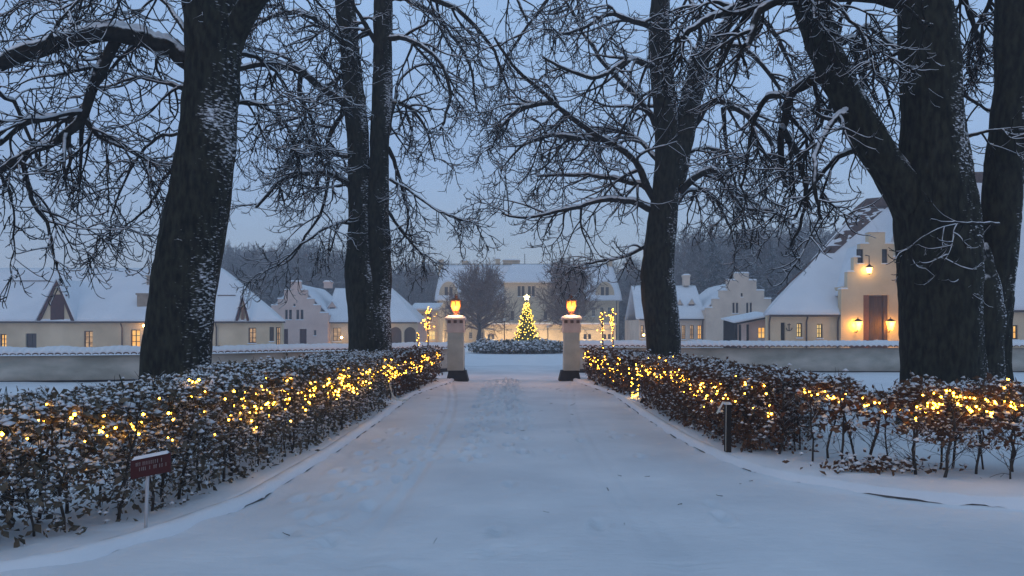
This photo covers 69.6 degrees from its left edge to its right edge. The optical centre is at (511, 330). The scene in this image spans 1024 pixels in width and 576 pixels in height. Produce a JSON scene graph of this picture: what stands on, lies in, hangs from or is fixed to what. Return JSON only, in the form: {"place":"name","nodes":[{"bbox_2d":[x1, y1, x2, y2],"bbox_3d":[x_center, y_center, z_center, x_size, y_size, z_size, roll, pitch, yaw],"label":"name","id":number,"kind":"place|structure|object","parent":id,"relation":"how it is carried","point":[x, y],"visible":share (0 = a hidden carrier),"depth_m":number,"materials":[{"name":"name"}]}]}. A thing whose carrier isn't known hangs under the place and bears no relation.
{"place":"outdoors","nodes":[
{"label":"outdoors","id":0,"kind":"place"},
{"bbox_2d":[0,268,285,347],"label":"farm wing","id":1,"kind":"structure","parent":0,"point":[83,315],"depth_m":58.12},
{"bbox_2d":[27,333,35,347],"bbox_3d":[-37.902,0.807,58.145,0.857,1.210,0.070,0,0,0],"label":"window","id":2,"kind":"structure","parent":1,"relation":"in","point":[31,337],"depth_m":58.16,"materials":[{"name":"grey glass"}]},
{"bbox_2d":[85,331,92,346],"bbox_3d":[-33.388,0.706,58.145,0.706,1.412,0.070,0,0,0],"label":"window","id":3,"kind":"structure","parent":1,"relation":"in","point":[88,334],"depth_m":58.16,"materials":[{"name":"yellow"}]},
{"bbox_2d":[131,330,139,345],"bbox_3d":[-29.681,0.605,58.145,0.756,1.412,0.070,0,0,0],"label":"window","id":4,"kind":"structure","parent":1,"relation":"in","point":[135,334],"depth_m":58.16,"materials":[{"name":"yellow"}]},
{"bbox_2d":[247,328,256,343],"bbox_3d":[-20.477,0.393,58.055,0.705,1.290,0.250,0,0,0],"label":"window","id":5,"kind":"structure","parent":1,"relation":"in","point":[252,331],"depth_m":58.16,"materials":[{"name":"yellow"}]},
{"bbox_2d":[276,327,279,344],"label":"window","id":6,"kind":"structure","parent":1,"relation":"in","point":[277,328],"depth_m":58.12,"materials":[{"name":"brown"}]},
{"bbox_2d":[0,376,448,560],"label":"lawn","id":7,"kind":"structure","parent":0,"point":[96,526],"depth_m":6.59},
{"bbox_2d":[130,450,170,527],"bbox_3d":[-2.767,1.258,5.649,0.305,0.685,0.063,0,0,0],"label":"red sign","id":8,"kind":"object","parent":7,"relation":"on","point":[147,465],"visible":1,"depth_m":5.63,"materials":[{"name":"metal"}]},
{"bbox_2d":[0,0,374,423],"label":"chestnut tree","id":9,"kind":"object","parent":7,"relation":"on","point":[185,269],"visible":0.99,"depth_m":12.16,"materials":[{"name":"black plant"}]},
{"bbox_2d":[0,347,396,547],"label":"hedge","id":10,"kind":"object","parent":7,"relation":"on","point":[137,402],"visible":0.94,"depth_m":6.45,"materials":[{"name":"brown plant"}]},
{"bbox_2d":[0,371,267,468],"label":"string lights","id":11,"kind":"object","parent":10,"relation":"attached to","point":[69,418],"visible":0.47,"depth_m":5.87,"materials":[{"name":"yellow"}]},
{"bbox_2d":[236,358,352,430],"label":"string lights","id":12,"kind":"object","parent":10,"relation":"attached to","point":[287,407],"visible":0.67,"depth_m":8.75,"materials":[{"name":"yellow"}]},
{"bbox_2d":[341,352,396,393],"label":"string lights","id":13,"kind":"object","parent":10,"relation":"attached to","point":[366,372],"visible":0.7,"depth_m":12.38,"materials":[{"name":"yellow"}]},
{"bbox_2d":[170,0,572,351],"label":"chestnut tree","id":14,"kind":"object","parent":7,"relation":"on","point":[368,267],"visible":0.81,"depth_m":19.73,"materials":[{"name":"black plant"}]},
{"bbox_2d":[377,343,444,398],"bbox_3d":[-2.818,1.032,19.813,1.556,1.324,7.161,0,0,0],"label":"hedge","id":15,"kind":"object","parent":7,"relation":"on","point":[410,378],"visible":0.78,"depth_m":18.63,"materials":[{"name":"brown plant"}]},
{"bbox_2d":[392,348,439,377],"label":"string lights","id":16,"kind":"object","parent":15,"relation":"attached to","point":[413,365],"visible":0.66,"depth_m":18.41,"materials":[{"name":"yellow"}]},
{"bbox_2d":[271,280,429,343],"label":"stepped gable house","id":17,"kind":"structure","parent":0,"point":[306,319],"depth_m":78.92,"materials":[{"name":"white paint"}]},
{"bbox_2d":[300,329,306,343],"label":"door","id":18,"kind":"structure","parent":17,"relation":"in","point":[303,332],"depth_m":78.21,"materials":[{"name":"wood"}]},
{"bbox_2d":[332,328,341,341],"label":"window","id":19,"kind":"structure","parent":17,"relation":"in","point":[336,331],"depth_m":79.17,"materials":[{"name":"yellow"}]},
{"bbox_2d":[391,327,401,342],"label":"garage door","id":20,"kind":"structure","parent":17,"relation":"in","point":[396,333],"depth_m":79.20,"materials":[{"name":"grey wood"}]},
{"bbox_2d":[404,327,415,342],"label":"garage door","id":21,"kind":"structure","parent":17,"relation":"in","point":[409,334],"depth_m":79.20,"materials":[{"name":"grey wood"}]},
{"bbox_2d":[0,336,722,365],"bbox_3d":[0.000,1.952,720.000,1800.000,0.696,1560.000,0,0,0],"label":"ground","id":22,"kind":"structure","parent":0,"point":[499,358],"depth_m":46.08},
{"bbox_2d":[0,342,465,381],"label":"garden wall","id":23,"kind":"structure","parent":22,"relation":"on","point":[93,368],"depth_m":22.10,"materials":[{"name":"paint"}]},
{"bbox_2d":[221,245,248,280],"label":"bare tree","id":24,"kind":"object","parent":22,"relation":"on","point":[225,265],"visible":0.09,"depth_m":116.33,"materials":[{"name":"grey plant"}]},
{"bbox_2d":[222,240,267,275],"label":"bare tree","id":25,"kind":"object","parent":22,"relation":"on","point":[236,248],"visible":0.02,"depth_m":124.96,"materials":[{"name":"grey plant"}]},
{"bbox_2d":[221,241,270,298],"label":"bare tree","id":26,"kind":"object","parent":22,"relation":"on","point":[241,263],"visible":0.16,"depth_m":114.22,"materials":[{"name":"grey plant"}]},
{"bbox_2d":[224,244,284,302],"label":"bare tree","id":27,"kind":"object","parent":22,"relation":"on","point":[247,254],"visible":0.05,"depth_m":114.58,"materials":[{"name":"grey plant"}]},
{"bbox_2d":[237,253,281,302],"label":"bare tree","id":28,"kind":"object","parent":22,"relation":"on","point":[255,269],"visible":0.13,"depth_m":110.60,"materials":[{"name":"grey plant"}]},
{"bbox_2d":[248,247,314,306],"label":"bare tree","id":29,"kind":"object","parent":22,"relation":"on","point":[267,280],"visible":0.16,"depth_m":107.99,"materials":[{"name":"grey plant"}]},
{"bbox_2d":[249,240,341,311],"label":"bare tree","id":30,"kind":"object","parent":22,"relation":"on","point":[315,280],"visible":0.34,"depth_m":104.50,"materials":[{"name":"grey plant"}]},
{"bbox_2d":[274,236,330,270],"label":"bare tree","id":31,"kind":"object","parent":22,"relation":"on","point":[305,246],"visible":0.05,"depth_m":125.22,"materials":[{"name":"grey plant"}]},
{"bbox_2d":[272,235,338,284],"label":"bare tree","id":32,"kind":"object","parent":22,"relation":"on","point":[291,250],"visible":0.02,"depth_m":119.28,"materials":[{"name":"grey plant"}]},
{"bbox_2d":[271,246,344,311],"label":"bare tree","id":33,"kind":"object","parent":22,"relation":"on","point":[317,274],"visible":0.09,"depth_m":108.15,"materials":[{"name":"grey plant"}]},
{"bbox_2d":[301,241,345,293],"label":"bare tree","id":34,"kind":"object","parent":22,"relation":"on","point":[332,265],"visible":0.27,"depth_m":110.40,"materials":[{"name":"grey plant"}]},
{"bbox_2d":[245,382,449,506],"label":"kerb","id":35,"kind":"structure","parent":22,"relation":"on","point":[335,452],"depth_m":8.39,"materials":[{"name":"stone"}]},
{"bbox_2d":[392,258,418,291],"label":"bare tree","id":36,"kind":"object","parent":22,"relation":"on","point":[398,272],"visible":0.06,"depth_m":128.74,"materials":[{"name":"grey plant"}]},
{"bbox_2d":[392,262,436,302],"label":"bare tree","id":37,"kind":"object","parent":22,"relation":"on","point":[403,280],"visible":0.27,"depth_m":117.42,"materials":[{"name":"grey plant"}]},
{"bbox_2d":[394,277,435,304],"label":"bare tree","id":38,"kind":"object","parent":22,"relation":"on","point":[413,299],"visible":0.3,"depth_m":114.55,"materials":[{"name":"grey plant"}]},
{"bbox_2d":[392,258,454,302],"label":"bare tree","id":39,"kind":"object","parent":22,"relation":"on","point":[431,280],"visible":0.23,"depth_m":117.07,"materials":[{"name":"grey plant"}]},
{"bbox_2d":[412,303,443,341],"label":"link lodge","id":40,"kind":"structure","parent":22,"relation":"on","point":[436,334],"depth_m":90.12,"materials":[{"name":"beige paint"}]},
{"bbox_2d":[422,310,434,345],"bbox_3d":[-2.860,0.390,24.986,0.501,2.420,0.510,0,0,-43],"label":"lit sapling","id":41,"kind":"object","parent":22,"relation":"on","point":[426,324],"visible":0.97,"depth_m":24.99,"materials":[{"name":"yellow plant"}]},
{"bbox_2d":[437,258,522,340],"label":"round headed tree","id":42,"kind":"object","parent":22,"relation":"on","point":[482,299],"visible":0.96,"depth_m":83.19,"materials":[{"name":"brown plant"}]},
{"bbox_2d":[471,337,496,352],"bbox_3d":[-1.959,1.032,52.522,2.071,1.154,2.053,0,0,-45],"label":"rose bush","id":43,"kind":"object","parent":22,"relation":"on","point":[476,345],"visible":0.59,"depth_m":52.16,"materials":[{"name":"green plant"}]},
{"bbox_2d":[480,340,508,353],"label":"rose bush","id":44,"kind":"object","parent":22,"relation":"on","point":[493,347],"visible":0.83,"depth_m":51.37,"materials":[{"name":"green plant"}]},
{"bbox_2d":[497,338,522,353],"bbox_3d":[-0.111,1.062,51.346,2.016,1.095,2.033,0,0,14],"label":"rose bush","id":45,"kind":"object","parent":22,"relation":"on","point":[507,344],"visible":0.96,"depth_m":50.89,"materials":[{"name":"green plant"}]},
{"bbox_2d":[512,295,539,341],"bbox_3d":[1.136,-0.651,58.013,2.670,4.502,2.682,0,0,0],"label":"christmas tree","id":46,"kind":"object","parent":22,"relation":"on","point":[527,331],"visible":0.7,"depth_m":57.75,"materials":[{"name":"green plant"}]},
{"bbox_2d":[516,340,541,353],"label":"rose bush","id":47,"kind":"object","parent":22,"relation":"on","point":[527,346],"visible":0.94,"depth_m":50.87,"materials":[{"name":"green plant"}]},
{"bbox_2d":[531,339,556,353],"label":"rose bush","id":48,"kind":"object","parent":22,"relation":"on","point":[543,344],"visible":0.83,"depth_m":51.36,"materials":[{"name":"green plant"}]},
{"bbox_2d":[544,342,562,352],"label":"rose bush","id":49,"kind":"object","parent":22,"relation":"on","point":[560,348],"visible":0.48,"depth_m":52.06,"materials":[{"name":"green plant"}]},
{"bbox_2d":[524,250,604,337],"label":"round headed tree","id":50,"kind":"object","parent":22,"relation":"on","point":[561,312],"visible":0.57,"depth_m":82.88,"materials":[{"name":"brown plant"}]},
{"bbox_2d":[619,300,627,340],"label":"conifer","id":51,"kind":"object","parent":22,"relation":"on","point":[621,323],"visible":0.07,"depth_m":119.64,"materials":[{"name":"green plant"}]},
{"bbox_2d":[611,256,641,335],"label":"bare tree","id":52,"kind":"object","parent":22,"relation":"on","point":[620,279],"visible":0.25,"depth_m":117.84,"materials":[{"name":"grey plant"}]},
{"bbox_2d":[616,267,640,334],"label":"bare tree","id":53,"kind":"object","parent":22,"relation":"on","point":[628,282],"visible":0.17,"depth_m":113.83,"materials":[{"name":"grey plant"}]},
{"bbox_2d":[639,217,727,266],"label":"bare tree","id":54,"kind":"object","parent":22,"relation":"on","point":[694,232],"visible":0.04,"depth_m":121.96,"materials":[{"name":"grey plant"}]},
{"bbox_2d":[674,234,728,284],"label":"bare tree","id":55,"kind":"object","parent":22,"relation":"on","point":[676,257],"visible":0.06,"depth_m":98.93,"materials":[{"name":"grey plant"}]},
{"bbox_2d":[674,227,732,279],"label":"bare tree","id":56,"kind":"object","parent":22,"relation":"on","point":[715,241],"visible":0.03,"depth_m":108.78,"materials":[{"name":"grey plant"}]},
{"bbox_2d":[674,226,739,289],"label":"bare tree","id":57,"kind":"object","parent":22,"relation":"on","point":[692,263],"visible":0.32,"depth_m":94.78,"materials":[{"name":"grey plant"}]},
{"bbox_2d":[692,228,732,305],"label":"conifer","id":58,"kind":"object","parent":22,"relation":"on","point":[714,262],"visible":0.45,"depth_m":91.50,"materials":[{"name":"grey plant"}]},
{"bbox_2d":[680,243,762,289],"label":"bare tree","id":59,"kind":"object","parent":22,"relation":"on","point":[730,271],"visible":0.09,"depth_m":94.87,"materials":[{"name":"grey plant"}]},
{"bbox_2d":[721,311,768,347],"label":"entrance lodge","id":60,"kind":"structure","parent":22,"relation":"on","point":[749,326],"depth_m":55.12,"materials":[{"name":"white paint"}]},
{"bbox_2d":[757,327,764,339],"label":"window","id":61,"kind":"structure","parent":60,"relation":"in","point":[761,330],"depth_m":55.16,"materials":[{"name":"yellow"}]},
{"bbox_2d":[715,229,784,273],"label":"bare tree","id":62,"kind":"object","parent":22,"relation":"on","point":[747,245],"visible":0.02,"depth_m":108.33,"materials":[{"name":"grey plant"}]},
{"bbox_2d":[731,223,773,300],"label":"conifer","id":63,"kind":"object","parent":22,"relation":"on","point":[753,267],"visible":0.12,"depth_m":95.37,"materials":[{"name":"grey plant"}]},
{"bbox_2d":[721,225,786,260],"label":"bare tree","id":64,"kind":"object","parent":22,"relation":"on","point":[739,241],"visible":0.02,"depth_m":107.29,"materials":[{"name":"grey plant"}]},
{"bbox_2d":[755,238,785,302],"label":"conifer","id":65,"kind":"object","parent":22,"relation":"on","point":[770,275],"visible":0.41,"depth_m":94.66,"materials":[{"name":"grey plant"}]},
{"bbox_2d":[726,216,822,291],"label":"bare tree","id":66,"kind":"object","parent":22,"relation":"on","point":[762,257],"visible":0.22,"depth_m":97.76,"materials":[{"name":"grey plant"}]},
{"bbox_2d":[585,385,987,505],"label":"kerb","id":67,"kind":"structure","parent":22,"relation":"on","point":[902,498],"depth_m":6.98,"materials":[{"name":"stone"}]},
{"bbox_2d":[759,239,820,292],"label":"bare tree","id":68,"kind":"object","parent":22,"relation":"on","point":[788,261],"visible":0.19,"depth_m":95.95,"materials":[{"name":"grey plant"}]},
{"bbox_2d":[760,216,832,259],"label":"bare tree","id":69,"kind":"object","parent":22,"relation":"on","point":[803,235],"visible":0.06,"depth_m":107.20,"materials":[{"name":"grey plant"}]},
{"bbox_2d":[579,340,1023,372],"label":"garden wall","id":70,"kind":"structure","parent":22,"relation":"on","point":[849,359],"depth_m":26.91,"materials":[{"name":"paint"}]},
{"bbox_2d":[784,212,838,260],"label":"bare tree","id":71,"kind":"object","parent":22,"relation":"on","point":[829,235],"visible":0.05,"depth_m":108.06,"materials":[{"name":"grey plant"}]},
{"bbox_2d":[763,197,898,347],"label":"house","id":72,"kind":"structure","parent":22,"relation":"on","point":[824,297],"depth_m":50.00,"materials":[{"name":"beige paint"}]},
{"bbox_2d":[796,323,802,337],"bbox_3d":[19.533,-0.003,50.055,0.470,1.037,0.250,0,0,0],"label":"window","id":73,"kind":"structure","parent":72,"relation":"in","point":[799,325],"depth_m":50.11,"materials":[{"name":"yellow"}]},
{"bbox_2d":[816,324,823,338],"bbox_3d":[20.913,0.040,50.055,0.491,1.037,0.250,0,0,0],"label":"window","id":74,"kind":"structure","parent":72,"relation":"in","point":[819,326],"depth_m":50.11,"materials":[{"name":"yellow"}]},
{"bbox_2d":[854,317,862,332],"bbox_3d":[23.053,-0.380,49.153,0.500,1.047,0.706,0,0,0],"label":"wall lantern","id":75,"kind":"object","parent":72,"relation":"attached to","point":[857,323],"depth_m":48.91,"materials":[{"name":"yellow glass"}]},
{"bbox_2d":[856,249,864,263],"bbox_3d":[23.437,-4.996,49.555,0.487,1.027,0.250,0,0,0],"label":"window","id":76,"kind":"structure","parent":72,"relation":"in","point":[859,252],"depth_m":49.61,"materials":[{"name":"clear glass"}]},
{"bbox_2d":[869,296,881,340],"bbox_3d":[24.577,-0.427,49.893,1.052,3.867,0.115,0,0,0],"label":"door","id":77,"kind":"structure","parent":72,"relation":"in","point":[875,302],"depth_m":49.90,"materials":[{"name":"brown wood"}]},
{"bbox_2d":[881,249,887,263],"bbox_3d":[25.073,-4.996,49.555,0.487,1.027,0.250,0,0,0],"label":"window","id":78,"kind":"structure","parent":72,"relation":"in","point":[884,251],"depth_m":49.65,"materials":[{"name":"grey glass"}]},
{"bbox_2d":[886,317,894,332],"bbox_3d":[25.229,-0.380,49.153,0.500,1.047,0.706,0,0,0],"label":"wall lantern","id":79,"kind":"object","parent":72,"relation":"attached to","point":[890,323],"depth_m":48.92,"materials":[{"name":"yellow glass"}]},
{"bbox_2d":[0,0,993,277],"label":"sky","id":80,"kind":"structure","parent":0,"point":[252,229],"materials":[{"name":"blue"}]},
{"bbox_2d":[0,365,1023,575],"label":"road","id":81,"kind":"structure","parent":0,"point":[475,480],"depth_m":6.39,"materials":[{"name":"snow"}]},
{"bbox_2d":[0,378,453,571],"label":"snow edge","id":82,"kind":"object","parent":81,"relation":"on","point":[107,546],"visible":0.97,"depth_m":5.98,"materials":[{"name":"snow"}]},
{"bbox_2d":[445,315,468,381],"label":"gate pillar","id":83,"kind":"structure","parent":81,"relation":"on","point":[455,331],"depth_m":23.34,"materials":[{"name":"paint"}]},
{"bbox_2d":[450,294,460,314],"bbox_3d":[-1.800,-0.833,23.600,0.346,0.709,0.399,0,0,0],"label":"lantern","id":84,"kind":"object","parent":83,"relation":"on","point":[455,304],"visible":0.99,"depth_m":23.50,"materials":[{"name":"glass"}]},
{"bbox_2d":[558,315,581,380],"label":"gate pillar","id":85,"kind":"structure","parent":81,"relation":"on","point":[571,331],"depth_m":23.34,"materials":[{"name":"paint"}]},
{"bbox_2d":[566,294,576,314],"bbox_3d":[1.900,-0.833,23.600,0.346,0.709,0.399,0,0,0],"label":"lantern","id":86,"kind":"object","parent":85,"relation":"on","point":[570,306],"visible":0.94,"depth_m":23.50,"materials":[{"name":"glass"}]},
{"bbox_2d":[434,254,621,342],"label":"castle","id":87,"kind":"structure","parent":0,"point":[520,279],"depth_m":99.85,"materials":[{"name":"paint"}]},
{"bbox_2d":[625,272,771,346],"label":"stepped gable house","id":88,"kind":"structure","parent":0,"point":[700,317],"depth_m":72.87,"materials":[{"name":"paint"}]},
{"bbox_2d":[580,372,1023,495],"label":"lawn","id":89,"kind":"structure","parent":0,"point":[969,481],"depth_m":8.94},
{"bbox_2d":[597,310,604,380],"bbox_3d":[2.621,0.483,21.516,0.268,2.234,0.276,0,0,0],"label":"lit sapling","id":90,"kind":"object","parent":89,"relation":"on","point":[601,319],"visible":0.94,"depth_m":21.49,"materials":[{"name":"yellow plant"}]},
{"bbox_2d":[606,309,615,346],"bbox_3d":[3.335,0.413,24.498,0.378,2.374,0.327,0,0,-32],"label":"lit sapling","id":91,"kind":"object","parent":89,"relation":"on","point":[612,327],"visible":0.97,"depth_m":24.49,"materials":[{"name":"yellow plant"}]},
{"bbox_2d":[582,345,655,394],"bbox_3d":[2.895,1.010,20.180,1.307,1.222,6.470,0,0,-3],"label":"hedge","id":92,"kind":"object","parent":89,"relation":"on","point":[622,382],"visible":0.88,"depth_m":18.44,"materials":[{"name":"brown plant"}]},
{"bbox_2d":[583,347,622,376],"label":"string lights","id":93,"kind":"object","parent":92,"relation":"attached to","point":[603,364],"visible":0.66,"depth_m":19.60,"materials":[{"name":"yellow"}]},
{"bbox_2d":[628,365,639,397],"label":"string lights","id":94,"kind":"object","parent":89,"relation":"on","point":[631,395],"visible":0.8,"depth_m":16.40,"materials":[{"name":"yellow"}]},
{"bbox_2d":[442,0,851,356],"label":"chestnut tree","id":95,"kind":"object","parent":89,"relation":"on","point":[659,301],"visible":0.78,"depth_m":20.59,"materials":[{"name":"black plant"}]},
{"bbox_2d":[716,401,731,452],"bbox_3d":[2.649,1.264,9.223,0.211,0.772,0.136,0,0,0],"label":"wooden post","id":96,"kind":"object","parent":89,"relation":"on","point":[727,426],"visible":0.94,"depth_m":9.21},
{"bbox_2d":[635,352,826,453],"bbox_3d":[3.312,1.033,12.444,1.617,1.292,7.469,0,0,0],"label":"hedge","id":97,"kind":"object","parent":89,"relation":"on","point":[671,395],"visible":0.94,"depth_m":9.86,"materials":[{"name":"brown plant"}]},
{"bbox_2d":[639,355,688,388],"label":"string lights","id":98,"kind":"object","parent":97,"relation":"attached to","point":[647,367],"visible":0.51,"depth_m":13.77,"materials":[{"name":"yellow"}]},
{"bbox_2d":[680,374,773,419],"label":"string lights","id":99,"kind":"object","parent":97,"relation":"attached to","point":[715,394],"visible":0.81,"depth_m":9.71,"materials":[{"name":"yellow"}]},
{"bbox_2d":[732,369,833,439],"bbox_3d":[3.791,1.045,10.541,1.588,1.081,1.367,0,0,24],"label":"beech shrub","id":100,"kind":"object","parent":89,"relation":"on","point":[807,434],"visible":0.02,"depth_m":10.21,"materials":[{"name":"brown plant"}]},
{"bbox_2d":[573,378,1023,509],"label":"snow edge","id":101,"kind":"object","parent":89,"relation":"on","point":[1007,502],"visible":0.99,"depth_m":7.47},
{"bbox_2d":[781,368,867,461],"bbox_3d":[3.718,1.010,8.553,0.844,1.153,1.043,0,0,42],"label":"beech shrub","id":102,"kind":"object","parent":89,"relation":"on","point":[836,385],"visible":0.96,"depth_m":8.44,"materials":[{"name":"brown plant"}]},
{"bbox_2d":[803,385,916,418],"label":"string lights","id":103,"kind":"object","parent":102,"relation":"attached to","point":[834,397],"visible":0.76,"depth_m":8.18,"materials":[{"name":"yellow"}]},
{"bbox_2d":[641,0,1023,429],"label":"chestnut tree","id":104,"kind":"object","parent":89,"relation":"on","point":[957,244],"visible":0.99,"depth_m":11.68,"materials":[{"name":"black plant"}]},
{"bbox_2d":[782,448,968,475],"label":"leaf litter","id":105,"kind":"object","parent":89,"relation":"on","point":[870,466],"visible":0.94,"depth_m":7.88,"materials":[{"name":"brown plant"}]},
{"bbox_2d":[840,381,911,460],"bbox_3d":[4.164,1.073,8.339,0.810,1.022,0.886,0,0,16],"label":"beech shrub","id":106,"kind":"object","parent":89,"relation":"on","point":[890,400],"visible":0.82,"depth_m":8.20,"materials":[{"name":"brown plant"}]},
{"bbox_2d":[872,371,1023,478],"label":"beech shrub","id":107,"kind":"object","parent":89,"relation":"on","point":[988,386],"visible":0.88,"depth_m":7.54,"materials":[{"name":"brown plant"}]},
{"bbox_2d":[915,377,1023,416],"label":"string lights","id":108,"kind":"object","parent":107,"relation":"attached to","point":[970,410],"visible":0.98,"depth_m":7.42,"materials":[{"name":"yellow"}]},
{"bbox_2d":[994,393,1023,471],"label":"beech shrub","id":109,"kind":"object","parent":89,"relation":"on","point":[1015,450],"visible":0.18,"depth_m":7.80,"materials":[{"name":"brown plant"}]},
{"bbox_2d":[890,172,1023,347],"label":"thatched barn","id":110,"kind":"structure","parent":0,"point":[1018,325],"depth_m":44.47,"materials":[{"name":"beige paint"}]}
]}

